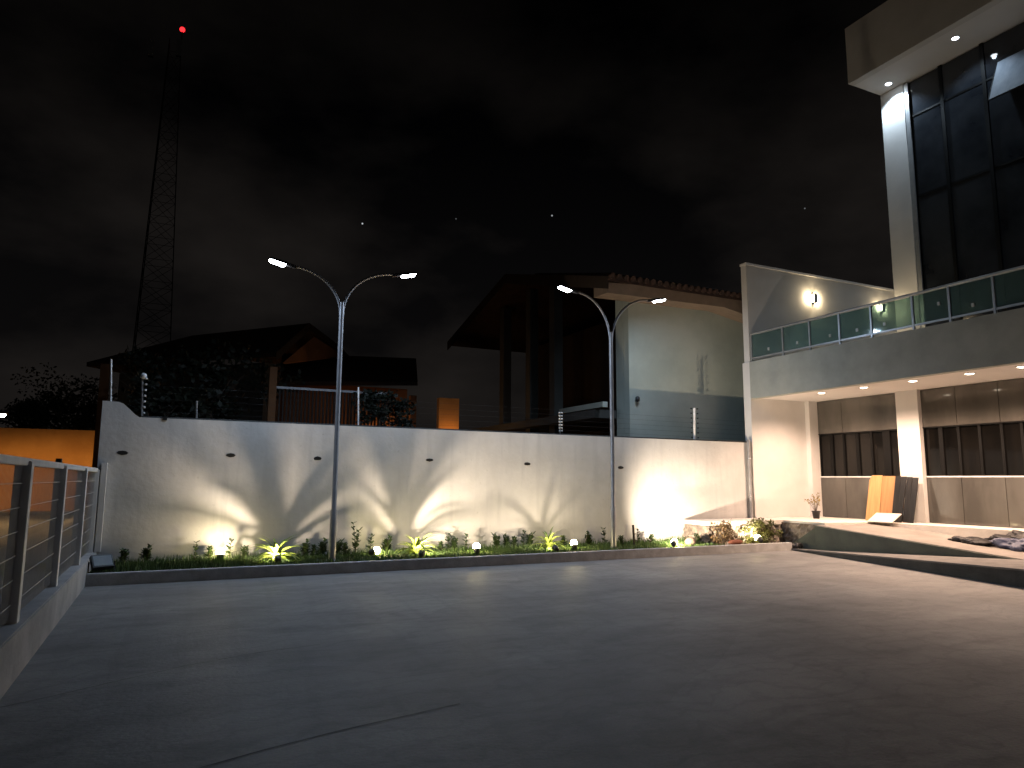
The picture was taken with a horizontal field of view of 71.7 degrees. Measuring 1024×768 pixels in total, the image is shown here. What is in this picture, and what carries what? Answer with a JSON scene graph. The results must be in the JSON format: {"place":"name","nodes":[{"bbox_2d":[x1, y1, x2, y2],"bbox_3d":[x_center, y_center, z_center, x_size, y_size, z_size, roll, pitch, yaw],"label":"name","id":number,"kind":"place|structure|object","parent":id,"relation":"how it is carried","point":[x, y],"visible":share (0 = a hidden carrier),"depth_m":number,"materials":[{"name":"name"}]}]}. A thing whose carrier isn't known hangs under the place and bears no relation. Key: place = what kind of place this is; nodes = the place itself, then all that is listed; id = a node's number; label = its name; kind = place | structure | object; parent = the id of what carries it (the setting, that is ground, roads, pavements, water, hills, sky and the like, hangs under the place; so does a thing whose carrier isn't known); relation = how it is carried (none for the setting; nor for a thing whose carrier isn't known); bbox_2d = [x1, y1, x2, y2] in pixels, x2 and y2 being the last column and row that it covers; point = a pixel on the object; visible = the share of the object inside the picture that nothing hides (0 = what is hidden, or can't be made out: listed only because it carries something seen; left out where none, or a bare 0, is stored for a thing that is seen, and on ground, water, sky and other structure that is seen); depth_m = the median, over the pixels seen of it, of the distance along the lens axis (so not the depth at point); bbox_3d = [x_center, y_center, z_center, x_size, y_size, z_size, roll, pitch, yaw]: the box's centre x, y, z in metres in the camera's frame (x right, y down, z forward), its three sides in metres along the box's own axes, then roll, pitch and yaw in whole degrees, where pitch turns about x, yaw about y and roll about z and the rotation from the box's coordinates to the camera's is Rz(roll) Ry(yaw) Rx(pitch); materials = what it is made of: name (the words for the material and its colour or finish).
{"place":"outdoors","nodes":[
{"label":"outdoors","id":0,"kind":"place"},
{"bbox_2d":[0,511,71,515],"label":"pavement","id":1,"kind":"structure","parent":0,"point":[2,513],"depth_m":31.11,"materials":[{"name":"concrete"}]},
{"bbox_2d":[0,515,73,546],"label":"street","id":2,"kind":"structure","parent":0,"point":[4,529],"depth_m":24.90,"materials":[{"name":"asphalt"}]},
{"bbox_2d":[0,411,8,416],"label":"street lamp","id":3,"kind":"object","parent":2,"relation":"on","point":[3,413],"visible":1,"depth_m":25.55,"materials":[{"name":"metal"}]},
{"bbox_2d":[0,512,87,611],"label":"pavement","id":4,"kind":"structure","parent":0,"point":[2,560],"depth_m":13.42,"materials":[{"name":"concrete"}]},
{"bbox_2d":[86,323,458,467],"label":"house","id":5,"kind":"structure","parent":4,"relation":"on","point":[309,351],"depth_m":24.01,"materials":[{"name":"ceramic"}]},
{"bbox_2d":[90,535,720,572],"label":"grass","id":6,"kind":"structure","parent":0,"point":[182,562],"depth_m":13.21,"materials":[{"name":"plant"}]},
{"bbox_2d":[88,554,115,572],"bbox_3d":[-6.279,2.755,10.848,0.214,0.272,0.359,-6,-10,40],"label":"led floodlight","id":7,"kind":"object","parent":6,"relation":"on","point":[100,562],"visible":0.99,"depth_m":10.79,"materials":[{"name":"black plastic"}]},
{"bbox_2d":[117,548,131,561],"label":"plant","id":8,"kind":"object","parent":6,"relation":"on","point":[125,554],"visible":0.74,"depth_m":12.17,"materials":[{"name":"green plant"}]},
{"bbox_2d":[138,544,152,560],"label":"plant","id":9,"kind":"object","parent":6,"relation":"on","point":[146,552],"visible":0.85,"depth_m":12.29,"materials":[{"name":"green plant"}]},
{"bbox_2d":[189,540,199,559],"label":"plant","id":10,"kind":"object","parent":6,"relation":"on","point":[195,547],"visible":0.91,"depth_m":12.65,"materials":[{"name":"green plant"}]},
{"bbox_2d":[203,545,214,558],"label":"plant","id":11,"kind":"object","parent":6,"relation":"on","point":[209,549],"visible":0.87,"depth_m":12.74,"materials":[{"name":"green plant"}]},
{"bbox_2d":[216,548,223,558],"bbox_3d":[-5.197,3.044,12.611,0.140,0.237,0.157,4,-9,-26],"label":"garden floodlight","id":12,"kind":"object","parent":6,"relation":"on","point":[220,551],"visible":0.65,"depth_m":12.57,"materials":[{"name":"black plastic"}]},
{"bbox_2d":[225,538,235,556],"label":"plant","id":13,"kind":"object","parent":6,"relation":"on","point":[229,547],"visible":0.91,"depth_m":12.91,"materials":[{"name":"green plant"}]},
{"bbox_2d":[237,545,250,556],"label":"plant","id":14,"kind":"object","parent":6,"relation":"on","point":[244,549],"visible":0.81,"depth_m":12.97,"materials":[{"name":"green plant"}]},
{"bbox_2d":[247,534,307,563],"bbox_3d":[-4.196,3.087,12.617,1.076,0.772,0.951,4,-9,-26],"label":"rosette plant","id":15,"kind":"object","parent":6,"relation":"on","point":[276,549],"visible":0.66,"depth_m":12.54,"materials":[{"name":"green plant"}]},
{"bbox_2d":[274,554,280,562],"bbox_3d":[-4.057,3.035,12.272,0.125,0.155,0.153,4,-9,-26],"label":"garden floodlight","id":16,"kind":"object","parent":6,"relation":"on","point":[277,557],"visible":0.95,"depth_m":12.23,"materials":[{"name":"black plastic"}]},
{"bbox_2d":[298,538,310,554],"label":"plant","id":17,"kind":"object","parent":6,"relation":"on","point":[304,549],"visible":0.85,"depth_m":13.33,"materials":[{"name":"green plant"}]},
{"bbox_2d":[310,544,319,554],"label":"plant","id":18,"kind":"object","parent":6,"relation":"on","point":[313,547],"visible":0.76,"depth_m":13.46,"materials":[{"name":"green plant"}]},
{"bbox_2d":[316,538,328,554],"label":"plant","id":19,"kind":"object","parent":6,"relation":"on","point":[322,545],"visible":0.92,"depth_m":13.60,"materials":[{"name":"green plant"}]},
{"bbox_2d":[336,538,344,553],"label":"plant","id":20,"kind":"object","parent":6,"relation":"on","point":[338,545],"visible":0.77,"depth_m":13.63,"materials":[{"name":"green plant"}]},
{"bbox_2d":[269,257,416,558],"bbox_3d":[-3.204,0.436,13.229,2.822,5.593,0.267,4,-9,-26],"label":"street lamp","id":21,"kind":"object","parent":6,"relation":"on","point":[333,510],"visible":0.9,"depth_m":13.15,"materials":[{"name":"metal"}]},
{"bbox_2d":[341,542,350,552],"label":"plant","id":22,"kind":"object","parent":6,"relation":"on","point":[345,546],"visible":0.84,"depth_m":13.63,"materials":[{"name":"green plant"}]},
{"bbox_2d":[351,521,361,552],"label":"plant","id":23,"kind":"object","parent":6,"relation":"on","point":[355,544],"visible":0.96,"depth_m":13.81,"materials":[{"name":"green plant"}]},
{"bbox_2d":[366,533,376,549],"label":"plant","id":24,"kind":"object","parent":6,"relation":"on","point":[371,542],"visible":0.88,"depth_m":14.00,"materials":[{"name":"green plant"}]},
{"bbox_2d":[368,547,379,555],"bbox_3d":[-2.640,3.207,13.550,0.237,0.175,0.140,4,-9,-26],"label":"garden floodlight","id":25,"kind":"object","parent":6,"relation":"on","point":[374,550],"visible":0.93,"depth_m":13.51,"materials":[{"name":"black plastic"}]},
{"bbox_2d":[380,535,392,550],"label":"plant","id":26,"kind":"object","parent":6,"relation":"on","point":[387,542],"visible":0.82,"depth_m":14.15,"materials":[{"name":"green plant"}]},
{"bbox_2d":[395,534,440,556],"bbox_3d":[-1.850,3.261,13.696,0.937,0.751,1.064,4,-9,-26],"label":"rosette plant","id":27,"kind":"object","parent":6,"relation":"on","point":[415,545],"visible":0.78,"depth_m":13.63,"materials":[{"name":"green plant"}]},
{"bbox_2d":[418,549,424,557],"bbox_3d":[-1.704,3.190,13.316,0.124,0.155,0.157,-1,-8,11],"label":"garden floodlight","id":28,"kind":"object","parent":6,"relation":"on","point":[421,552],"visible":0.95,"depth_m":13.28,"materials":[{"name":"black plastic"}]},
{"bbox_2d":[435,541,445,550],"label":"plant","id":29,"kind":"object","parent":6,"relation":"on","point":[440,544],"visible":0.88,"depth_m":14.34,"materials":[{"name":"green plant"}]},
{"bbox_2d":[445,532,451,548],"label":"plant","id":30,"kind":"object","parent":6,"relation":"on","point":[448,539],"visible":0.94,"depth_m":14.56,"materials":[{"name":"green plant"}]},
{"bbox_2d":[449,534,458,549],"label":"plant","id":31,"kind":"object","parent":6,"relation":"on","point":[453,542],"visible":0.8,"depth_m":14.71,"materials":[{"name":"green plant"}]},
{"bbox_2d":[462,533,469,549],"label":"plant","id":32,"kind":"object","parent":6,"relation":"on","point":[466,544],"visible":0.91,"depth_m":14.75,"materials":[{"name":"green plant"}]},
{"bbox_2d":[473,543,479,554],"bbox_3d":[-0.698,3.253,13.959,0.140,0.237,0.157,4,-9,-26],"label":"garden floodlight","id":33,"kind":"object","parent":6,"relation":"on","point":[476,547],"visible":0.97,"depth_m":13.91,"materials":[{"name":"black plastic"}]},
{"bbox_2d":[491,532,500,547],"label":"plant","id":34,"kind":"object","parent":6,"relation":"on","point":[496,539],"visible":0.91,"depth_m":15.11,"materials":[{"name":"green plant"}]},
{"bbox_2d":[501,533,511,546],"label":"plant","id":35,"kind":"object","parent":6,"relation":"on","point":[507,539],"visible":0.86,"depth_m":15.28,"materials":[{"name":"green plant"}]},
{"bbox_2d":[510,536,518,545],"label":"plant","id":36,"kind":"object","parent":6,"relation":"on","point":[514,539],"visible":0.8,"depth_m":15.31,"materials":[{"name":"green plant"}]},
{"bbox_2d":[520,530,527,543],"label":"plant","id":37,"kind":"object","parent":6,"relation":"on","point":[523,538],"visible":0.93,"depth_m":15.49,"materials":[{"name":"green plant"}]},
{"bbox_2d":[525,531,535,545],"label":"plant","id":38,"kind":"object","parent":6,"relation":"on","point":[529,539],"visible":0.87,"depth_m":15.51,"materials":[{"name":"green plant"}]},
{"bbox_2d":[527,526,569,549],"bbox_3d":[0.750,3.390,15.071,0.826,0.700,0.798,-7,-11,43],"label":"rosette plant","id":39,"kind":"object","parent":6,"relation":"on","point":[548,542],"visible":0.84,"depth_m":15.03,"materials":[{"name":"green plant"}]},
{"bbox_2d":[552,544,558,551],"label":"garden floodlight","id":40,"kind":"object","parent":6,"relation":"on","point":[555,547],"visible":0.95,"depth_m":14.45,"materials":[{"name":"black plastic"}]},
{"bbox_2d":[559,535,567,544],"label":"plant","id":41,"kind":"object","parent":6,"relation":"on","point":[563,538],"visible":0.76,"depth_m":15.74,"materials":[{"name":"green plant"}]},
{"bbox_2d":[571,540,576,549],"bbox_3d":[1.305,3.390,14.880,0.140,0.237,0.157,4,-9,-26],"label":"garden floodlight","id":42,"kind":"object","parent":6,"relation":"on","point":[574,544],"visible":0.84,"depth_m":14.83,"materials":[{"name":"black plastic"}]},
{"bbox_2d":[584,531,593,545],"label":"plant","id":43,"kind":"object","parent":6,"relation":"on","point":[588,536],"visible":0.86,"depth_m":15.97,"materials":[{"name":"green plant"}]},
{"bbox_2d":[601,527,607,542],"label":"plant","id":44,"kind":"object","parent":6,"relation":"on","point":[603,534],"visible":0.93,"depth_m":16.25,"materials":[{"name":"green plant"}]},
{"bbox_2d":[558,285,665,548],"bbox_3d":[2.309,0.730,15.827,2.862,5.773,0.260,4,-9,-26],"label":"street lamp","id":45,"kind":"object","parent":6,"relation":"on","point":[567,289],"visible":0.91,"depth_m":15.74,"materials":[{"name":"metal"}]},
{"bbox_2d":[618,535,624,544],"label":"plant","id":46,"kind":"object","parent":6,"relation":"on","point":[620,538],"visible":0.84,"depth_m":16.23,"materials":[{"name":"green plant"}]},
{"bbox_2d":[632,525,635,544],"bbox_3d":[2.737,3.419,15.903,0.077,0.503,0.056,4,-9,-26],"label":"stake","id":47,"kind":"object","parent":6,"relation":"on","point":[633,533],"visible":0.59,"depth_m":15.89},
{"bbox_2d":[635,528,640,543],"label":"plant","id":48,"kind":"object","parent":6,"relation":"on","point":[639,538],"visible":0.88,"depth_m":16.50,"materials":[{"name":"green plant"}]},
{"bbox_2d":[647,533,655,542],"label":"plant","id":49,"kind":"object","parent":6,"relation":"on","point":[651,536],"visible":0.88,"depth_m":16.50,"materials":[{"name":"green plant"}]},
{"bbox_2d":[671,539,676,546],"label":"garden floodlight","id":50,"kind":"object","parent":6,"relation":"on","point":[673,542],"visible":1,"depth_m":15.30,"materials":[{"name":"black plastic"}]},
{"bbox_2d":[685,537,695,545],"bbox_3d":[4.052,3.582,16.081,0.273,0.216,0.248,4,-9,-26],"label":"stone","id":51,"kind":"object","parent":6,"relation":"on","point":[690,540],"visible":0.93,"depth_m":15.99,"materials":[{"name":"stone"}]},
{"bbox_2d":[711,518,734,544],"bbox_3d":[4.942,3.464,16.520,0.724,0.647,0.411,4,-9,-26],"label":"shrub","id":52,"kind":"object","parent":6,"relation":"on","point":[726,528],"visible":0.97,"depth_m":16.48,"materials":[{"name":"brown plant"}]},
{"bbox_2d":[0,0,893,429],"label":"sky","id":53,"kind":"structure","parent":0,"point":[462,146],"materials":[{"name":"black"}]},
{"bbox_2d":[0,550,1023,767],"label":"parking ground","id":54,"kind":"structure","parent":0,"point":[784,659],"depth_m":5.99,"materials":[{"name":"concrete"}]},
{"bbox_2d":[2,644,459,767],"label":"slab joint","id":55,"kind":"object","parent":54,"relation":"on","point":[267,748],"visible":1,"depth_m":4.83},
{"bbox_2d":[792,543,802,548],"bbox_3d":[6.748,3.849,16.777,0.362,0.186,0.227,4,-9,-26],"label":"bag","id":56,"kind":"object","parent":54,"relation":"on","point":[797,545],"visible":0.9,"depth_m":16.70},
{"bbox_2d":[793,550,1023,587],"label":"kerb","id":57,"kind":"structure","parent":54,"relation":"on","point":[1015,578],"depth_m":12.20,"materials":[{"name":"concrete"}]},
{"bbox_2d":[791,548,1023,570],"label":"kerb top","id":58,"kind":"structure","parent":57,"relation":"attached to","point":[1012,564],"depth_m":12.80,"materials":[{"name":"concrete"}]},
{"bbox_2d":[817,524,1023,559],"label":"ramp","id":59,"kind":"structure","parent":54,"relation":"on","point":[919,536],"depth_m":14.87,"materials":[{"name":"concrete"}]},
{"bbox_2d":[794,526,1018,559],"bbox_3d":[8.508,3.195,13.262,0.170,0.638,9.014,4,-8,-22],"label":"ramp cheek","id":60,"kind":"object","parent":59,"relation":"on","point":[821,538],"visible":0.45,"depth_m":15.15,"materials":[{"name":"concrete"}]},
{"bbox_2d":[948,536,993,546],"bbox_3d":[9.173,3.151,14.134,0.468,0.217,0.903,4,-9,-26],"label":"plastic sheet","id":61,"kind":"object","parent":59,"relation":"on","point":[972,540],"visible":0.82,"depth_m":13.97,"materials":[{"name":"plastic"}]},
{"bbox_2d":[984,530,1023,539],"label":"bag","id":62,"kind":"object","parent":59,"relation":"on","point":[1016,534],"visible":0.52,"depth_m":13.84,"materials":[{"name":"plastic"}]},
{"bbox_2d":[988,538,1023,551],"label":"bag","id":63,"kind":"object","parent":59,"relation":"on","point":[1015,544],"visible":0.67,"depth_m":13.41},
{"bbox_2d":[760,517,1023,537],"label":"terrace","id":64,"kind":"structure","parent":0,"point":[970,530],"depth_m":15.89,"materials":[{"name":"concrete"}]},
{"bbox_2d":[805,493,820,518],"bbox_3d":[7.889,3.174,18.515,0.455,0.677,0.342,-6,-10,41],"label":"potted plant","id":65,"kind":"object","parent":64,"relation":"on","point":[816,513],"visible":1,"depth_m":18.44,"materials":[{"name":"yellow plant"}]},
{"bbox_2d":[865,475,882,519],"bbox_3d":[9.067,2.851,17.733,0.259,1.120,0.374,4,-9,-26],"label":"board","id":66,"kind":"object","parent":64,"relation":"on","point":[874,495],"visible":0.84,"depth_m":17.73,"materials":[{"name":"brown wood"}]},
{"bbox_2d":[867,513,901,522],"bbox_3d":[8.812,3.171,16.775,0.492,0.205,0.655,5,-9,-31],"label":"board","id":67,"kind":"object","parent":64,"relation":"on","point":[884,517],"visible":1,"depth_m":16.74,"materials":[{"name":"wood"}]},
{"bbox_2d":[880,476,894,512],"bbox_3d":[9.241,2.817,17.399,0.239,1.100,0.368,4,-9,-26],"label":"board","id":68,"kind":"object","parent":64,"relation":"on","point":[888,486],"visible":0.6,"depth_m":17.43,"materials":[{"name":"brown wood"}]},
{"bbox_2d":[892,476,900,521],"bbox_3d":[9.303,2.783,17.145,0.287,1.100,0.141,4,-9,-26],"label":"board","id":69,"kind":"object","parent":64,"relation":"on","point":[896,493],"visible":0.84,"depth_m":17.16,"materials":[{"name":"wood"}]},
{"bbox_2d":[896,477,906,522],"bbox_3d":[9.355,2.770,17.004,0.316,1.088,0.141,4,-9,-26],"label":"board","id":70,"kind":"object","parent":64,"relation":"on","point":[901,497],"visible":1,"depth_m":17.00,"materials":[{"name":"wood"}]},
{"bbox_2d":[903,477,912,522],"bbox_3d":[9.433,2.759,16.877,0.287,1.076,0.141,4,-9,-26],"label":"board","id":71,"kind":"object","parent":64,"relation":"on","point":[907,498],"visible":1,"depth_m":16.87,"materials":[{"name":"wood"}]},
{"bbox_2d":[908,478,918,522],"bbox_3d":[9.485,2.746,16.737,0.316,1.064,0.141,4,-9,-26],"label":"board","id":72,"kind":"object","parent":64,"relation":"on","point":[913,500],"visible":0.97,"depth_m":16.73,"materials":[{"name":"wood"}]},
{"label":"ground","id":73,"kind":"structure","parent":0,"visible":0},
{"bbox_2d":[0,428,94,511],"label":"ochre wall","id":74,"kind":"structure","parent":73,"relation":"on","point":[74,447],"depth_m":32.66,"materials":[{"name":"paint"}]},
{"bbox_2d":[0,552,96,699],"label":"wall","id":75,"kind":"structure","parent":73,"relation":"on","point":[42,613],"depth_m":6.60,"materials":[{"name":"white paint"}]},
{"bbox_2d":[0,454,107,624],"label":"fence","id":76,"kind":"object","parent":75,"relation":"on","point":[14,575],"visible":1,"depth_m":7.35,"materials":[{"name":"metal"}]},
{"bbox_2d":[0,394,96,429],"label":"tree","id":77,"kind":"object","parent":73,"relation":"on","point":[10,409],"visible":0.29,"depth_m":37.85,"materials":[{"name":"green plant"}]},
{"bbox_2d":[7,362,117,430],"bbox_3d":[-23.110,2.846,37.769,6.227,7.474,5.617,2,-8,-10],"label":"tree","id":78,"kind":"object","parent":73,"relation":"on","point":[82,421],"visible":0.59,"depth_m":37.11,"materials":[{"name":"green plant"}]},
{"bbox_2d":[132,27,184,350],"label":"radio mast","id":79,"kind":"object","parent":73,"relation":"on","point":[151,47],"visible":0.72,"depth_m":102.17,"materials":[{"name":"metal"}]},
{"bbox_2d":[126,373,213,418],"bbox_3d":[-8.267,1.806,17.082,2.064,4.130,1.671,4,-9,-26],"label":"tree","id":80,"kind":"object","parent":73,"relation":"on","point":[155,400],"visible":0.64,"depth_m":16.90,"materials":[{"name":"green plant"}]},
{"bbox_2d":[112,339,305,419],"bbox_3d":[-7.995,1.385,18.034,4.472,5.225,3.275,0,-8,1],"label":"tree","id":81,"kind":"object","parent":73,"relation":"on","point":[200,369],"visible":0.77,"depth_m":18.14,"materials":[{"name":"green plant"}]},
{"bbox_2d":[266,367,382,425],"bbox_3d":[-4.883,1.871,18.662,3.087,4.463,0.200,4,-9,-26],"label":"palisade fence","id":82,"kind":"object","parent":73,"relation":"on","point":[272,388],"visible":0.19,"depth_m":18.55,"materials":[{"name":"metal"}]},
{"bbox_2d":[351,388,397,425],"bbox_3d":[-3.509,2.033,18.039,1.360,3.992,1.200,-2,-8,19],"label":"bush","id":83,"kind":"object","parent":73,"relation":"on","point":[371,407],"visible":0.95,"depth_m":18.18,"materials":[{"name":"green plant"}]},
{"bbox_2d":[378,397,416,426],"bbox_3d":[-3.097,2.256,18.928,1.030,3.793,1.241,1,-8,-3],"label":"bush","id":84,"kind":"object","parent":73,"relation":"on","point":[404,421],"visible":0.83,"depth_m":19.00,"materials":[{"name":"green plant"}]},
{"bbox_2d":[93,401,749,561],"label":"boundary wall","id":85,"kind":"structure","parent":73,"relation":"on","point":[176,486],"depth_m":14.50,"materials":[{"name":"white paint"}]},
{"bbox_2d":[110,355,743,438],"bbox_3d":[-0.484,0.531,15.844,14.938,1.219,0.110,4,-9,-26],"label":"electric fence","id":86,"kind":"object","parent":85,"relation":"on","point":[143,375],"visible":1,"depth_m":14.53,"materials":[{"name":"metal"}]},
{"bbox_2d":[747,440,752,517],"bbox_3d":[6.275,2.494,18.674,0.112,2.040,0.112,4,-9,-26],"label":"drain pipe","id":87,"kind":"object","parent":85,"relation":"attached to","point":[750,496],"visible":1,"depth_m":18.64,"materials":[{"name":"metal"}]},
{"bbox_2d":[85,542,791,586],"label":"kerb","id":88,"kind":"structure","parent":73,"relation":"on","point":[151,576],"depth_m":12.58,"materials":[{"name":"concrete"}]},
{"bbox_2d":[447,273,745,440],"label":"house","id":89,"kind":"structure","parent":73,"relation":"on","point":[678,352],"depth_m":20.11,"materials":[{"name":"paint"}]},
{"bbox_2d":[683,522,816,544],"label":"rubble wall","id":90,"kind":"structure","parent":73,"relation":"on","point":[793,532],"depth_m":17.11,"materials":[{"name":"stone"}]},
{"bbox_2d":[684,518,782,525],"bbox_3d":[5.507,3.426,17.589,2.280,0.100,0.995,4,-9,-26],"label":"landing","id":91,"kind":"object","parent":90,"relation":"on","point":[735,521],"visible":0.86,"depth_m":17.26,"materials":[{"name":"concrete"}]},
{"bbox_2d":[728,539,742,544],"bbox_3d":[5.192,3.675,16.448,0.438,0.130,0.175,4,-9,-26],"label":"stone","id":92,"kind":"object","parent":90,"relation":"on","point":[735,541],"visible":0.93,"depth_m":16.37,"materials":[{"name":"stone"}]},
{"bbox_2d":[754,535,762,542],"bbox_3d":[5.807,3.645,16.667,0.140,0.192,0.230,4,-9,-26],"label":"garden floodlight","id":93,"kind":"object","parent":90,"relation":"on","point":[759,539],"visible":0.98,"depth_m":16.61,"materials":[{"name":"black plastic"}]},
{"bbox_2d":[739,517,782,543],"bbox_3d":[5.992,3.545,17.060,1.345,0.669,0.609,4,-9,-26],"label":"shrub","id":94,"kind":"object","parent":90,"relation":"on","point":[766,532],"visible":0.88,"depth_m":17.02,"materials":[{"name":"green plant"}]},
{"bbox_2d":[740,0,1023,527],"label":"office building","id":95,"kind":"structure","parent":73,"relation":"on","point":[947,432],"depth_m":19.38,"materials":[{"name":"grey paint"}]},
{"bbox_2d":[811,293,817,302],"bbox_3d":[8.725,-2.470,20.435,0.144,0.260,0.128,4,-9,-26],"label":"wall lamp","id":96,"kind":"object","parent":95,"relation":"attached to","point":[814,298],"visible":1,"depth_m":20.38,"materials":[{"name":"white paint"}]},
{"bbox_2d":[819,434,844,475],"bbox_3d":[8.755,1.949,19.336,0.055,1.133,0.788,4,-9,-26],"label":"window","id":97,"kind":"structure","parent":95,"relation":"in","point":[832,461],"depth_m":19.32,"materials":[{"name":"black glass"}]},
{"bbox_2d":[843,431,899,475],"bbox_3d":[9.294,1.803,18.233,0.055,1.133,1.681,4,-9,-26],"label":"window","id":98,"kind":"structure","parent":95,"relation":"in","point":[871,453],"depth_m":18.25,"materials":[{"name":"black glass"}]},
{"bbox_2d":[879,303,885,312],"bbox_3d":[11.348,-2.328,21.698,0.144,0.260,0.128,4,-9,-26],"label":"wall lamp","id":99,"kind":"object","parent":95,"relation":"attached to","point":[882,309],"visible":0.98,"depth_m":21.65,"materials":[{"name":"glass"}]},
{"bbox_2d":[750,265,1023,361],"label":"glass railing","id":100,"kind":"object","parent":95,"relation":"on","point":[774,341],"visible":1,"depth_m":16.62,"materials":[{"name":"glass"}]},
{"bbox_2d":[923,426,961,475],"bbox_3d":[10.093,1.585,16.597,0.055,1.133,0.833,4,-9,-26],"label":"window","id":101,"kind":"structure","parent":95,"relation":"in","point":[941,445],"depth_m":16.58,"materials":[{"name":"black glass"}]},
{"bbox_2d":[951,36,959,40],"bbox_3d":[12.542,-9.770,20.025,0.230,0.022,0.230,4,-9,-26],"label":"downlight","id":102,"kind":"object","parent":95,"relation":"attached to","point":[954,38],"visible":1,"depth_m":20.01,"materials":[{"name":"white paint"}]},
{"bbox_2d":[958,423,1004,475],"bbox_3d":[10.481,1.479,15.803,0.055,1.133,0.942,4,-9,-26],"label":"window","id":103,"kind":"structure","parent":95,"relation":"in","point":[981,447],"depth_m":15.79,"materials":[{"name":"black glass"}]},
{"bbox_2d":[1001,422,1023,475],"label":"window","id":104,"kind":"structure","parent":95,"relation":"in","point":[1012,434],"depth_m":15.21,"materials":[{"name":"black glass"}]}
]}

